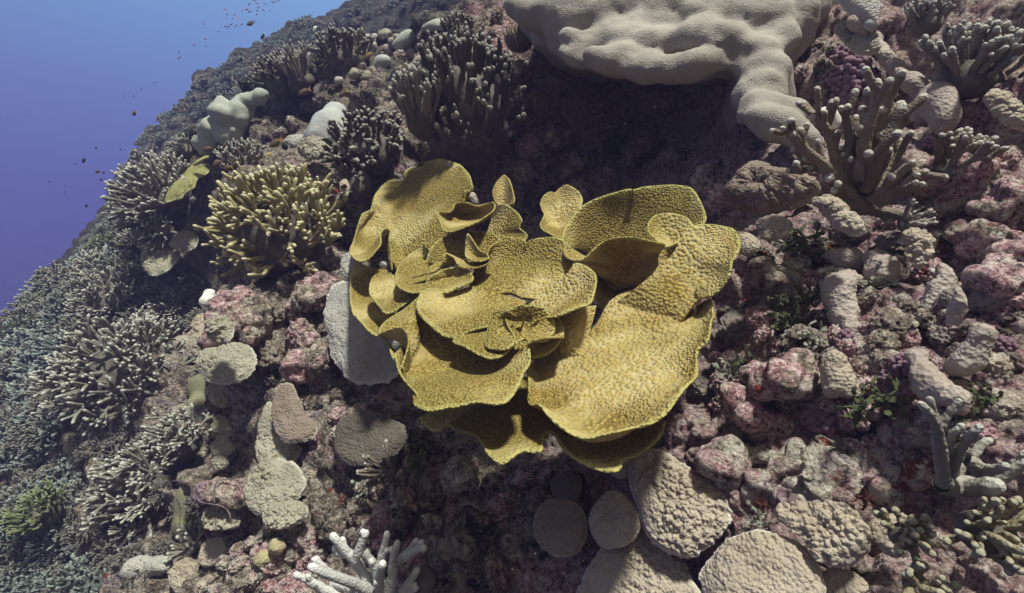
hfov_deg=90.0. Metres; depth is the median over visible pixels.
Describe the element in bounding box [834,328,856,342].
knob cluster
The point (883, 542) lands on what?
plate coral
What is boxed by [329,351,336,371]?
crusted lump
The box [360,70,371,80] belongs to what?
nodule coral
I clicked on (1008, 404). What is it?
crusted lump
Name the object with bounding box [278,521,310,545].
crusted lump
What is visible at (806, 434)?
knob cluster
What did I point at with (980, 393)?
algae tuft
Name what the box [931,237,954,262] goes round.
crusted lump
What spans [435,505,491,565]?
knobby rock
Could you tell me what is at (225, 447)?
plate coral
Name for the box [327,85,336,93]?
crusted lump
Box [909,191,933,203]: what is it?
crusted lump
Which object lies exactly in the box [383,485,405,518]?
algae tuft
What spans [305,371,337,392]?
crusted lump
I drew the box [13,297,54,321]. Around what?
staghorn coral
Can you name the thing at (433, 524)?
crusted lump
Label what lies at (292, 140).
plate coral
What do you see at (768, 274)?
lump
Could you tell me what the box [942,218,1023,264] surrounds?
pink rock
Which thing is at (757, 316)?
crusted lump
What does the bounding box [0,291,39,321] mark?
staghorn coral
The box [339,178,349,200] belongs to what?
plate coral
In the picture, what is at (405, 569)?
crusted lump
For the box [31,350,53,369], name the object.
staghorn coral
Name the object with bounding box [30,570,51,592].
staghorn coral
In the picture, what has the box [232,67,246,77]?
finger coral
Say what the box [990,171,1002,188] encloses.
crusted lump
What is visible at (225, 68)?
finger coral
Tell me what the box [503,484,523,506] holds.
crusted lump
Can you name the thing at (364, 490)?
algae tuft
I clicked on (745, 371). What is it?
pink rock
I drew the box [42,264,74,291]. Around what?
staghorn coral
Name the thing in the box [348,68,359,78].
nodule coral
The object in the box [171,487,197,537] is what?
mound coral
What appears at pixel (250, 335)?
mauve rock
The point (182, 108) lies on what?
finger coral
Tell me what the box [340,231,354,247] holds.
crusted lump
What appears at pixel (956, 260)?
crusted lump
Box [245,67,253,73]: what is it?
finger coral
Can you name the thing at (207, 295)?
white sponge
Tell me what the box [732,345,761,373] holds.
algae tuft
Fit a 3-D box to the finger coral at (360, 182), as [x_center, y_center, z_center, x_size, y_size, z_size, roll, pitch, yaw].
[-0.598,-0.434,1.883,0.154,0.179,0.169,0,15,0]
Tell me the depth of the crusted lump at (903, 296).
0.83 m
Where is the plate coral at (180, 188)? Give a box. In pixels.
[165,155,215,202]
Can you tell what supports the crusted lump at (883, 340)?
on the reef terrain
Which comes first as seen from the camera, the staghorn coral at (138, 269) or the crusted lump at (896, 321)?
the crusted lump at (896, 321)
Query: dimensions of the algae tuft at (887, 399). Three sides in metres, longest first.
0.068 x 0.054 x 0.034 m
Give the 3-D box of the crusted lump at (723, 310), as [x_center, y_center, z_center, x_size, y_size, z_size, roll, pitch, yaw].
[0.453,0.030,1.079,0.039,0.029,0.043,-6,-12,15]
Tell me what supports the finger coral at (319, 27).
on the reef terrain
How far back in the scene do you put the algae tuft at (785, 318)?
0.90 m
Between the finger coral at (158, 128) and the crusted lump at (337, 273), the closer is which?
the crusted lump at (337, 273)
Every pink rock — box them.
[718,381,775,432]
[738,360,766,385]
[747,348,819,403]
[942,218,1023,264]
[961,239,1023,299]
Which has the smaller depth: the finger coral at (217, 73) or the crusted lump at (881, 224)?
the crusted lump at (881, 224)
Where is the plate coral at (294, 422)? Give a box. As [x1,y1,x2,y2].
[271,382,318,443]
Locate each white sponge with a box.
[198,289,214,307]
[821,107,841,128]
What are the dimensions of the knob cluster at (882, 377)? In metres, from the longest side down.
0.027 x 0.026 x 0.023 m
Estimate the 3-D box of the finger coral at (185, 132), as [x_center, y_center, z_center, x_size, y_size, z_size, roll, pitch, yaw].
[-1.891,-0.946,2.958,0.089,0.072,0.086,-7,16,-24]
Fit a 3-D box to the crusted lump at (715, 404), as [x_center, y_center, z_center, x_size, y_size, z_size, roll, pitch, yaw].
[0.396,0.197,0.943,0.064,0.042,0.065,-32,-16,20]
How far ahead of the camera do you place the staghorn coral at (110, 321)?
2.81 m
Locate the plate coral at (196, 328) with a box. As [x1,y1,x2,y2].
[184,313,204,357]
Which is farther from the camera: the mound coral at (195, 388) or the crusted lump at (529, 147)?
the mound coral at (195, 388)
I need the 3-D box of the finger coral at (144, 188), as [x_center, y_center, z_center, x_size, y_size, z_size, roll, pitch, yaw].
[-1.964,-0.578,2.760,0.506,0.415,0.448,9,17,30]
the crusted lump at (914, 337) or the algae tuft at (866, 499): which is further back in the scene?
the crusted lump at (914, 337)
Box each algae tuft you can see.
[338,493,347,506]
[350,480,375,500]
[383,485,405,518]
[402,445,426,477]
[547,173,554,185]
[708,354,740,387]
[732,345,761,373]
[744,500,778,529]
[754,498,772,511]
[767,288,788,308]
[767,296,810,329]
[771,235,798,255]
[782,220,824,255]
[784,283,821,311]
[797,320,827,350]
[833,383,881,430]
[850,485,875,510]
[857,261,906,288]
[866,373,914,422]
[966,382,1003,416]
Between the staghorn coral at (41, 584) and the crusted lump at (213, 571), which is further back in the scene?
the staghorn coral at (41, 584)
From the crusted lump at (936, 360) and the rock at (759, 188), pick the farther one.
the rock at (759, 188)
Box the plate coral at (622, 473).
[611,460,631,478]
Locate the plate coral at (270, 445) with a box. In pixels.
[255,401,302,462]
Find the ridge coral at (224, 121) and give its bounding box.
[191,88,269,154]
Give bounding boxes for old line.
[167,480,230,536]
[213,478,237,502]
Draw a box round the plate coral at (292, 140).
[283,134,302,146]
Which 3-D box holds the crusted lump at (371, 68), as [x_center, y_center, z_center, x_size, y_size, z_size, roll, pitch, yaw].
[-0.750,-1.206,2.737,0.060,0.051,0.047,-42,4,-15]
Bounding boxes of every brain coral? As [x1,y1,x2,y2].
[504,23,532,52]
[512,59,533,84]
[526,89,551,118]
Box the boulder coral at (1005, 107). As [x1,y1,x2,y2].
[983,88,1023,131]
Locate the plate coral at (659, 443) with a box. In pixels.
[650,423,668,448]
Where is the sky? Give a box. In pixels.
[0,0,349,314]
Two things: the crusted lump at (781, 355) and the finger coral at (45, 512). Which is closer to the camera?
the crusted lump at (781, 355)
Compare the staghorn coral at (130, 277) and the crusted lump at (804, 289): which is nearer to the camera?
the crusted lump at (804, 289)
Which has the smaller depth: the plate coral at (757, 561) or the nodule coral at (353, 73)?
the plate coral at (757, 561)
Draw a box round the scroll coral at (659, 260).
[349,158,740,472]
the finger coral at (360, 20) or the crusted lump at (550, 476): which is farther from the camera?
the finger coral at (360, 20)
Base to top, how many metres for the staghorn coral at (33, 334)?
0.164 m
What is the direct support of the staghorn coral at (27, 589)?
on the reef terrain
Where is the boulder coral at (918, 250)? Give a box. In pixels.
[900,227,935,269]
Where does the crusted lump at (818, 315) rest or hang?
on the reef terrain
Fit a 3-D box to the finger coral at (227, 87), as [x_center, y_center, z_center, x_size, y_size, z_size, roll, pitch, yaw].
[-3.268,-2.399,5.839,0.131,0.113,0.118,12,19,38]
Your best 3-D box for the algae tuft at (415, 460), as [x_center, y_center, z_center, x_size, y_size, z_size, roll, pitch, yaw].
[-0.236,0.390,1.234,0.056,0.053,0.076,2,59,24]
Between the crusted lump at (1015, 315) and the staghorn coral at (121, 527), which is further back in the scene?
the staghorn coral at (121, 527)
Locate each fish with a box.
[190,195,196,201]
[203,145,212,151]
[212,158,222,167]
[223,164,232,170]
[247,20,254,25]
[269,137,282,147]
[281,141,289,150]
[298,86,310,95]
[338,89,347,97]
[363,50,374,60]
[379,260,387,268]
[389,67,399,80]
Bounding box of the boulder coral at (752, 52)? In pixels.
[503,0,832,149]
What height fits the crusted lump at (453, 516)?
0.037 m
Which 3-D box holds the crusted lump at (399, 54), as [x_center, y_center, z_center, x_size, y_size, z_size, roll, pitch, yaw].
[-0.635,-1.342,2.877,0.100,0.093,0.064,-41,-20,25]
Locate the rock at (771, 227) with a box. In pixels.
[756,214,792,240]
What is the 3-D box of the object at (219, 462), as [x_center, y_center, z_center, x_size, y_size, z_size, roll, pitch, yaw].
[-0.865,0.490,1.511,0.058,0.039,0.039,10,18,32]
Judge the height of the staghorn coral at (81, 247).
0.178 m
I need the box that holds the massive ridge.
[874,31,962,134]
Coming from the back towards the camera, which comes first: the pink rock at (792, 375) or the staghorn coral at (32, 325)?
the staghorn coral at (32, 325)
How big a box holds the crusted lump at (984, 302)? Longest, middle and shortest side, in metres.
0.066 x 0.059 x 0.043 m
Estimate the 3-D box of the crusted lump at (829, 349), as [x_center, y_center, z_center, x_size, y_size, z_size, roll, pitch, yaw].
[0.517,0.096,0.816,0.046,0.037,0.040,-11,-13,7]
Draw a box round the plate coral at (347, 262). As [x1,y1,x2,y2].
[340,252,361,279]
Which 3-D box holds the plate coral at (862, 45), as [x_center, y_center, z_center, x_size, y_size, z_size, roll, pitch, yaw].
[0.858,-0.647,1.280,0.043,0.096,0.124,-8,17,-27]
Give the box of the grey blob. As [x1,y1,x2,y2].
[467,186,478,204]
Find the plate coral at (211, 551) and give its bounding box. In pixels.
[197,537,228,566]
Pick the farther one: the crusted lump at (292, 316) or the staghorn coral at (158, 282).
the staghorn coral at (158, 282)
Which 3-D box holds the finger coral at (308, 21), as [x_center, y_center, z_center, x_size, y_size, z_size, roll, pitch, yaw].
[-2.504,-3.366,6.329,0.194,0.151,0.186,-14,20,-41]
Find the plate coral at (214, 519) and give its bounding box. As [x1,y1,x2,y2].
[201,505,240,530]
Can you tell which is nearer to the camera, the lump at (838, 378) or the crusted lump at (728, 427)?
the lump at (838, 378)
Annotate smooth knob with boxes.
[846,15,871,35]
[863,19,878,31]
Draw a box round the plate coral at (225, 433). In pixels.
[215,428,234,439]
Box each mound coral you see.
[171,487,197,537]
[184,374,205,408]
[303,102,346,140]
[372,54,390,68]
[392,29,415,49]
[421,18,442,31]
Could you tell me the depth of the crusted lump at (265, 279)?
1.96 m
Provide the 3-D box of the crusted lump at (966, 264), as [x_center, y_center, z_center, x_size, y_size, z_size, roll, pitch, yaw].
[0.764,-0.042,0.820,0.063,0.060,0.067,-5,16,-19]
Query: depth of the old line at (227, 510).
1.34 m
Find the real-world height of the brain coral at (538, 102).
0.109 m
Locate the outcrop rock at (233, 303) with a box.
[197,285,274,351]
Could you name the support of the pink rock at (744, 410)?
on the reef terrain
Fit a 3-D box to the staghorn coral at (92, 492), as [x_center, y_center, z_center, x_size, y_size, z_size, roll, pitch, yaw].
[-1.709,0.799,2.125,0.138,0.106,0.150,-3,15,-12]
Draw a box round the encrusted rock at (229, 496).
[191,476,247,510]
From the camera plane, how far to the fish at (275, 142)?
1.78 m
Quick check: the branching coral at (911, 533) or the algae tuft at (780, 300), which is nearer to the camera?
the branching coral at (911, 533)
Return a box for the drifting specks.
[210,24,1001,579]
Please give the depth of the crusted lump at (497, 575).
1.01 m
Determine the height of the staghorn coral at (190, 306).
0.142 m
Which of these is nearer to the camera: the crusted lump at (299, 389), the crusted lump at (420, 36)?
the crusted lump at (299, 389)
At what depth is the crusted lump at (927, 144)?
1.03 m
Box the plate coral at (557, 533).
[533,498,588,557]
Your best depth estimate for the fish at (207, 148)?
2.30 m
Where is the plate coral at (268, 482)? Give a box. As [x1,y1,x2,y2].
[243,458,306,515]
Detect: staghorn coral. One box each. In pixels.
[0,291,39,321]
[0,327,31,353]
[0,345,23,381]
[0,380,20,403]
[0,381,13,404]
[0,402,22,422]
[0,404,18,428]
[0,422,7,442]
[0,424,33,459]
[0,439,12,460]
[0,450,25,476]
[0,480,50,512]
[0,484,20,507]
[0,498,28,519]
[0,504,14,530]
[0,525,13,548]
[0,534,30,557]
[0,549,37,582]
[0,552,14,568]
[0,558,9,574]
[0,565,30,592]
[2,316,28,333]
[2,412,25,433]
[3,479,58,511]
[4,389,30,411]
[5,369,41,399]
[6,469,46,491]
[8,352,44,377]
[8,530,37,545]
[10,446,46,469]
[11,401,40,428]
[11,578,35,592]
[12,455,43,477]
[13,285,47,302]
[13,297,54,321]
[14,340,40,360]
[14,414,65,449]
[14,558,50,588]
[18,369,51,399]
[20,514,65,545]
[21,319,43,339]
[21,541,46,562]
[23,391,54,411]
[23,522,65,560]
[24,260,60,295]
[25,321,57,344]
[28,305,198,435]
[29,553,66,575]
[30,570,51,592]
[31,326,70,358]
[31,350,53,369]
[31,410,69,439]
[32,466,65,489]
[36,305,65,327]
[36,434,62,454]
[37,504,78,542]
[40,453,75,476]
[40,461,85,488]
[40,477,79,497]
[41,289,70,310]
[41,564,76,592]
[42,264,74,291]
[47,279,84,304]
[47,552,90,592]
[49,322,67,340]
[50,535,74,558]
[51,551,71,568]
[54,493,85,525]
[58,313,86,334]
[60,275,86,290]
[60,517,94,554]
[61,262,147,327]
[61,478,92,514]
[63,461,84,479]
[64,249,90,267]
[69,242,110,282]
[70,552,95,574]
[70,566,105,592]
[71,316,99,338]
[72,440,99,461]
[75,242,93,253]
[75,429,172,551]
[80,482,111,502]
[87,254,111,273]
[87,432,119,454]
[88,534,119,565]
[92,520,116,539]
[95,215,119,237]
[95,314,123,335]
[95,554,116,576]
[96,232,118,248]
[97,246,124,265]
[97,433,133,464]
[101,202,125,220]
[103,272,132,283]
[106,251,136,272]
[108,519,139,546]
[109,306,136,324]
[110,538,145,569]
[111,423,135,445]
[123,551,160,588]
[126,256,144,274]
[128,286,155,309]
[128,432,145,454]
[129,273,145,290]
[136,403,214,469]
[138,286,192,318]
[143,270,171,294]
[146,539,174,556]
[147,478,170,510]
[154,316,177,334]
[155,291,184,304]
[162,270,182,290]
[163,520,204,562]
[167,501,172,520]
[169,462,183,485]
[171,273,203,295]
[171,312,190,331]
[176,295,194,317]
[177,306,207,333]
[181,496,202,517]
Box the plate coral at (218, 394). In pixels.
[205,384,229,407]
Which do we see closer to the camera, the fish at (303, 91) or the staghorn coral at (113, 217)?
the fish at (303, 91)
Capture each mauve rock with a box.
[236,294,260,346]
[279,331,331,385]
[285,271,339,313]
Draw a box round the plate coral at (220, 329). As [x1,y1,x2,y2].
[204,314,234,343]
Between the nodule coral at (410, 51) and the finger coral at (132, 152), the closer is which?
the nodule coral at (410, 51)
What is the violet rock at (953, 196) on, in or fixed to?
on the reef terrain
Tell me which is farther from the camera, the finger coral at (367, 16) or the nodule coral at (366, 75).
the finger coral at (367, 16)
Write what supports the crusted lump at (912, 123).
on the reef terrain
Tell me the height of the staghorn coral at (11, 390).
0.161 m
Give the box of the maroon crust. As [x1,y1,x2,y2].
[895,448,934,492]
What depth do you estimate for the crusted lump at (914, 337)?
0.76 m
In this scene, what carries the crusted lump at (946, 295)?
on the reef terrain
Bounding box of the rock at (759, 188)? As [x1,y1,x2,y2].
[724,160,820,216]
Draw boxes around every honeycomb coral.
[253,549,272,567]
[268,537,286,554]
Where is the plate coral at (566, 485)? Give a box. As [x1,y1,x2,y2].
[551,471,582,502]
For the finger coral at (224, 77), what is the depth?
5.90 m
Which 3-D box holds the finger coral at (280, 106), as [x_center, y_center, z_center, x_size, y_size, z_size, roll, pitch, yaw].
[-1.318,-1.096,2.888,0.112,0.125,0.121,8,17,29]
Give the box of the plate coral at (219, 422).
[210,414,232,433]
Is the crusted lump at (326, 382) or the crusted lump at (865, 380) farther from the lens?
the crusted lump at (326, 382)
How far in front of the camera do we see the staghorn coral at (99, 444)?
2.26 m
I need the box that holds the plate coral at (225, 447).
[210,439,234,457]
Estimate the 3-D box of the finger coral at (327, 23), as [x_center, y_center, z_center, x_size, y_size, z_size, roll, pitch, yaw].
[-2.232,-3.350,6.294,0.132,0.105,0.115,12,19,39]
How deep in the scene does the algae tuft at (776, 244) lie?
1.02 m
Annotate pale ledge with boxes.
[694,434,932,515]
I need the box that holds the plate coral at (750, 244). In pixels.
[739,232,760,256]
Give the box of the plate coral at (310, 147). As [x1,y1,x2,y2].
[296,135,330,159]
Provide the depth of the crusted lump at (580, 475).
1.04 m
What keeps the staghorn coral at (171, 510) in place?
on the reef terrain
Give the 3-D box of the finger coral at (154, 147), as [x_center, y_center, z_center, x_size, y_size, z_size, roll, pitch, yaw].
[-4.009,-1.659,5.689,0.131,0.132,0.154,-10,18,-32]
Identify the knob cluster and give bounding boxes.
[802,427,814,440]
[811,410,842,437]
[818,65,844,86]
[829,44,853,65]
[829,74,861,104]
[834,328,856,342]
[841,54,872,77]
[857,68,882,92]
[877,369,899,385]
[888,352,909,376]
[942,320,964,330]
[992,334,1019,352]
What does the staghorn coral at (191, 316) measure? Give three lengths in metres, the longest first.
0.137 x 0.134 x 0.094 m
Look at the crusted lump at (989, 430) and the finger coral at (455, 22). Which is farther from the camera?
the finger coral at (455, 22)
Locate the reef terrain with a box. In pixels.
[0,0,1023,592]
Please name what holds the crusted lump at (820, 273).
on the reef terrain
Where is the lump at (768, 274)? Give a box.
[747,256,802,298]
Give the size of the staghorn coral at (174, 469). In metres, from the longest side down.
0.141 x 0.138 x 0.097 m
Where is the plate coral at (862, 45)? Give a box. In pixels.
[834,21,880,55]
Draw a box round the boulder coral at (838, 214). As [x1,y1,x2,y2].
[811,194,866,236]
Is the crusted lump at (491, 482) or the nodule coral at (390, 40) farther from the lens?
the nodule coral at (390, 40)
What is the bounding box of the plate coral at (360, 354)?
[323,279,401,385]
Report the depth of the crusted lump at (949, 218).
0.90 m
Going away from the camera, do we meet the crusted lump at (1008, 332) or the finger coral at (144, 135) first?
the crusted lump at (1008, 332)
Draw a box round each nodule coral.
[334,76,342,84]
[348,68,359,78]
[357,62,365,68]
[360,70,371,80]
[368,41,376,50]
[378,28,390,35]
[381,44,393,56]
[388,37,393,48]
[405,46,415,58]
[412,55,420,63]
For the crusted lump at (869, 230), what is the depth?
0.99 m
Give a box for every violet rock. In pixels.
[918,152,1000,215]
[965,175,1023,227]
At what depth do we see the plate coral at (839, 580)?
0.63 m
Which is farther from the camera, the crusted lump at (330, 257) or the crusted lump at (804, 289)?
the crusted lump at (330, 257)
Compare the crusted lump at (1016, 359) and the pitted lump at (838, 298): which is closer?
the crusted lump at (1016, 359)
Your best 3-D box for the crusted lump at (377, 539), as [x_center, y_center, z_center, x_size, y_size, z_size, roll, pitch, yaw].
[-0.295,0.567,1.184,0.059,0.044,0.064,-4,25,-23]
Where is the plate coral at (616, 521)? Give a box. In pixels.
[588,490,641,548]
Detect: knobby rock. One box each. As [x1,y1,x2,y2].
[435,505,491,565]
[439,453,479,493]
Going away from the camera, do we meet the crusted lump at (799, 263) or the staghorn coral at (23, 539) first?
the crusted lump at (799, 263)
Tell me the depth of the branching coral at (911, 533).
0.54 m
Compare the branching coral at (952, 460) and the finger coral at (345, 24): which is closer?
the branching coral at (952, 460)
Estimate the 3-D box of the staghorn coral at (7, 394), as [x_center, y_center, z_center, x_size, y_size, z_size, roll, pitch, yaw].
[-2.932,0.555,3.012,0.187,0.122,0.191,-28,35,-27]
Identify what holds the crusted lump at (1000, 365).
on the reef terrain
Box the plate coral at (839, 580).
[822,567,868,592]
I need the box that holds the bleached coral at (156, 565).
[119,555,172,579]
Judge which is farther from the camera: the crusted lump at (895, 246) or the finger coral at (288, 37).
the finger coral at (288, 37)
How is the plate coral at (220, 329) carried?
on the reef terrain
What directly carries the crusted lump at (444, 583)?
on the reef terrain
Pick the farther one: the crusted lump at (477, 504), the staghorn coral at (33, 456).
the staghorn coral at (33, 456)
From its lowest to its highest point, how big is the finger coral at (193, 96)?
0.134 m
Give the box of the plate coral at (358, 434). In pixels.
[334,410,407,466]
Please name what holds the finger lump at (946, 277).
on the reef terrain
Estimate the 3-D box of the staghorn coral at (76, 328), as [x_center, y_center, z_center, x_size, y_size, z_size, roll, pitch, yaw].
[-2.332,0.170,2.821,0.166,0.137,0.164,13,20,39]
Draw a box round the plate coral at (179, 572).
[167,556,199,592]
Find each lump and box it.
[172,335,188,349]
[195,573,214,592]
[203,566,222,580]
[206,582,221,592]
[215,554,229,572]
[219,162,227,170]
[227,553,249,574]
[229,541,248,558]
[233,578,246,592]
[235,283,262,294]
[241,535,258,552]
[242,367,264,384]
[243,571,259,590]
[249,542,260,566]
[253,334,284,371]
[254,276,273,285]
[257,538,284,575]
[258,529,275,542]
[258,570,271,582]
[259,579,277,592]
[261,119,270,125]
[261,133,272,140]
[261,370,280,387]
[263,99,269,113]
[272,127,288,137]
[272,303,288,326]
[272,577,296,592]
[276,269,304,296]
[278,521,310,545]
[280,563,293,572]
[282,546,299,565]
[283,298,308,322]
[284,316,315,350]
[285,569,297,578]
[286,116,298,130]
[293,528,318,551]
[294,385,302,395]
[295,581,311,592]
[296,558,305,570]
[296,568,317,582]
[300,98,313,113]
[301,262,322,277]
[302,394,323,410]
[302,542,327,567]
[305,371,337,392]
[313,561,328,578]
[314,94,331,109]
[314,500,349,545]
[316,243,346,270]
[317,323,326,335]
[321,493,346,509]
[326,405,348,422]
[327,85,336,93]
[328,383,353,404]
[328,425,335,449]
[329,269,345,280]
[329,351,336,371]
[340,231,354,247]
[340,401,373,420]
[342,526,359,549]
[345,83,358,90]
[345,494,374,526]
[352,466,362,470]
[353,478,376,498]
[357,516,377,545]
[358,69,364,76]
[359,80,366,87]
[361,543,375,565]
[366,66,375,71]
[368,395,386,410]
[370,502,394,531]
[371,531,394,554]
[375,44,386,54]
[377,484,386,497]
[385,482,418,513]
[388,507,418,540]
[392,49,405,60]
[394,65,403,70]
[396,559,414,591]
[400,539,411,553]
[411,551,427,566]
[416,30,425,44]
[416,479,446,512]
[420,512,444,535]
[424,535,437,555]
[430,571,453,592]
[440,481,465,498]
[446,510,460,523]
[452,560,462,567]
[460,497,482,510]
[460,573,486,591]
[480,470,502,495]
[483,552,510,592]
[485,492,511,529]
[486,28,496,38]
[490,5,503,24]
[499,533,524,562]
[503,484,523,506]
[510,157,538,185]
[512,470,536,489]
[514,133,547,161]
[523,175,554,212]
[524,484,553,523]
[532,541,547,560]
[540,120,573,150]
[545,471,559,491]
[560,150,584,178]
[567,176,591,198]
[568,469,585,497]
[577,498,586,513]
[581,474,608,497]
[690,158,722,199]
[690,375,714,397]
[702,180,731,219]
[707,351,721,365]
[708,394,723,412]
[710,370,718,382]
[711,376,740,394]
[716,420,746,441]
[717,304,733,315]
[717,309,746,344]
[733,298,756,309]
[741,430,767,442]
[745,304,774,329]
[747,256,802,298]
[749,247,775,261]
[751,326,775,345]
[765,291,789,306]
[769,316,787,332]
[770,334,781,356]
[773,400,802,413]
[774,409,794,435]
[777,352,785,357]
[779,324,816,352]
[781,254,812,274]
[789,283,815,311]
[792,245,817,268]
[794,62,810,84]
[797,236,837,265]
[798,37,827,61]
[801,270,818,287]
[801,308,827,328]
[806,81,830,103]
[810,350,817,360]
[811,328,830,351]
[813,57,835,80]
[814,265,844,287]
[816,396,837,413]
[819,269,862,332]
[819,349,860,398]
[820,345,837,355]
[821,247,864,271]
[825,324,840,344]
[826,39,842,56]
[826,308,866,325]
[829,213,870,242]
[835,398,870,434]
[836,337,866,359]
[848,354,869,377]
[851,332,861,337]
[857,286,879,308]
[857,321,870,335]
[858,374,880,395]
[859,433,881,449]
[861,248,902,289]
[862,223,872,238]
[862,329,901,355]
[864,400,887,421]
[867,349,902,376]
[869,305,920,341]
[870,66,884,82]
[873,232,897,250]
[874,205,911,231]
[875,424,892,447]
[878,383,890,392]
[886,236,904,255]
[892,415,912,432]
[893,254,905,264]
[893,291,911,304]
[895,300,928,314]
[895,455,903,465]
[896,400,921,422]
[900,328,922,349]
[900,419,931,451]
[904,349,972,415]
[906,120,914,128]
[907,197,926,213]
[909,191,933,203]
[910,257,956,283]
[912,412,930,436]
[914,309,937,330]
[919,135,937,153]
[921,263,957,310]
[923,207,941,221]
[925,197,934,208]
[925,321,954,351]
[928,229,942,238]
[928,354,943,372]
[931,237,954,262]
[936,308,946,320]
[937,407,952,421]
[939,286,967,307]
[941,214,976,227]
[942,322,998,376]
[944,342,960,356]
[944,418,970,443]
[945,285,968,324]
[948,252,965,270]
[948,317,995,341]
[948,375,974,393]
[952,266,961,277]
[952,407,978,420]
[959,421,999,447]
[963,261,972,268]
[967,290,1016,313]
[967,292,977,313]
[972,386,1023,419]
[980,351,1014,378]
[988,320,1003,333]
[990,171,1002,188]
[990,306,1020,321]
[997,145,1022,170]
[999,327,1015,337]
[1000,307,1023,327]
[1005,352,1023,372]
[1006,292,1023,308]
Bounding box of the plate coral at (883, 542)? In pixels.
[869,513,908,557]
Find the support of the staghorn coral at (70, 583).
on the reef terrain
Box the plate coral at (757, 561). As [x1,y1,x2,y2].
[698,529,826,592]
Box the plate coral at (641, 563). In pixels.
[576,529,700,592]
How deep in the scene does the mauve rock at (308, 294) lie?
1.65 m
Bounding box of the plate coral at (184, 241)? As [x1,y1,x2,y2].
[169,229,198,252]
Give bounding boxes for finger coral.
[0,478,67,535]
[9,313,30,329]
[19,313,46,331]
[22,292,48,303]
[79,234,89,242]
[85,231,117,251]
[95,213,109,221]
[100,149,189,229]
[113,228,136,249]
[128,209,177,252]
[129,147,139,155]
[131,136,146,145]
[137,145,148,152]
[138,148,149,157]
[140,133,150,139]
[142,129,154,134]
[143,124,153,132]
[144,142,157,152]
[148,134,160,145]
[151,123,163,130]
[153,131,167,142]
[154,112,163,121]
[159,118,169,125]
[163,110,176,120]
[164,118,175,128]
[164,133,194,160]
[170,116,184,126]
[171,101,187,114]
[172,113,183,121]
[175,118,188,125]
[177,96,188,105]
[178,126,191,138]
[184,89,196,96]
[186,123,196,134]
[189,92,199,101]
[189,112,197,120]
[190,81,197,88]
[192,161,348,282]
[194,73,205,85]
[195,99,211,113]
[196,84,208,93]
[197,75,207,85]
[198,92,207,99]
[201,72,213,82]
[206,78,220,88]
[207,86,220,98]
[210,68,220,76]
[213,137,265,172]
[217,90,232,100]
[218,61,231,72]
[218,71,229,79]
[219,81,231,90]
[228,56,245,67]
[229,50,244,60]
[229,74,242,85]
[231,81,240,92]
[231,89,242,97]
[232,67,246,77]
[239,74,251,82]
[245,48,296,99]
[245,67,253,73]
[246,57,255,64]
[249,48,259,54]
[250,77,259,87]
[251,52,262,60]
[253,40,264,48]
[258,42,269,50]
[258,50,265,57]
[260,36,272,45]
[268,39,279,48]
[268,39,315,95]
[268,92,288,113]
[272,45,283,55]
[275,33,283,39]
[275,39,289,46]
[284,34,292,41]
[288,27,296,34]
[290,16,303,28]
[292,30,301,40]
[298,22,308,30]
[299,28,315,42]
[300,14,312,19]
[304,17,317,28]
[305,40,318,53]
[306,64,314,75]
[307,52,324,65]
[309,23,373,72]
[311,19,322,30]
[318,105,404,177]
[325,19,335,25]
[328,153,371,202]
[340,17,349,27]
[342,8,353,19]
[351,5,361,13]
[351,16,365,27]
[361,10,371,19]
[364,1,371,7]
[368,25,377,32]
[372,5,385,14]
[382,0,397,9]
[382,16,388,23]
[387,29,395,37]
[388,16,400,28]
[388,61,440,141]
[397,1,407,11]
[416,10,429,22]
[417,21,528,176]
[421,4,429,9]
[430,8,438,12]
[436,0,447,6]
[439,10,475,39]
[903,0,955,37]
[917,17,1023,99]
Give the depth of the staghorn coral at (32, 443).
2.39 m
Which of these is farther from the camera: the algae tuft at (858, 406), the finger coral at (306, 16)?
the finger coral at (306, 16)
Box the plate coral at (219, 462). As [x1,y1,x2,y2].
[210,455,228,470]
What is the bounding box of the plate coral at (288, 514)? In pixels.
[262,499,308,529]
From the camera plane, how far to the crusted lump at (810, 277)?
0.96 m
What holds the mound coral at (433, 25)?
on the reef terrain
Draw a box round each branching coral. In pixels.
[293,529,426,592]
[355,439,396,491]
[769,66,948,223]
[872,506,940,574]
[897,199,938,231]
[901,561,961,592]
[917,396,1023,497]
[931,126,1010,177]
[937,496,1023,575]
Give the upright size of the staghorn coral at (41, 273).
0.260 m
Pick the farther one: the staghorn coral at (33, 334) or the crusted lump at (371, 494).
the staghorn coral at (33, 334)
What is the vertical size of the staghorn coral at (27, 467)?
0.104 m
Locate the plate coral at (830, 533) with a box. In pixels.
[773,500,872,567]
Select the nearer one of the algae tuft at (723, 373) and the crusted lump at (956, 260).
the crusted lump at (956, 260)
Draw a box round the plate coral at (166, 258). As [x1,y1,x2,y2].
[140,245,179,275]
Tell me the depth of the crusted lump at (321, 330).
1.66 m
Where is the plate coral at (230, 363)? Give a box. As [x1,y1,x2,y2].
[195,342,257,384]
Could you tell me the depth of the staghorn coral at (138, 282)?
2.98 m
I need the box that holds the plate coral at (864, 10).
[837,0,879,22]
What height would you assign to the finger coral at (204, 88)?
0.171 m
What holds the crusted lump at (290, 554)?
on the crusted lump at (274, 565)
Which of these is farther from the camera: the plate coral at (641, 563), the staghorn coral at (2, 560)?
the staghorn coral at (2, 560)
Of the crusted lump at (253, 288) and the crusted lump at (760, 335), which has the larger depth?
the crusted lump at (253, 288)
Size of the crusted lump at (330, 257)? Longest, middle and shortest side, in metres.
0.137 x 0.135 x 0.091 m
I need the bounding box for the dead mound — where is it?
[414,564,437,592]

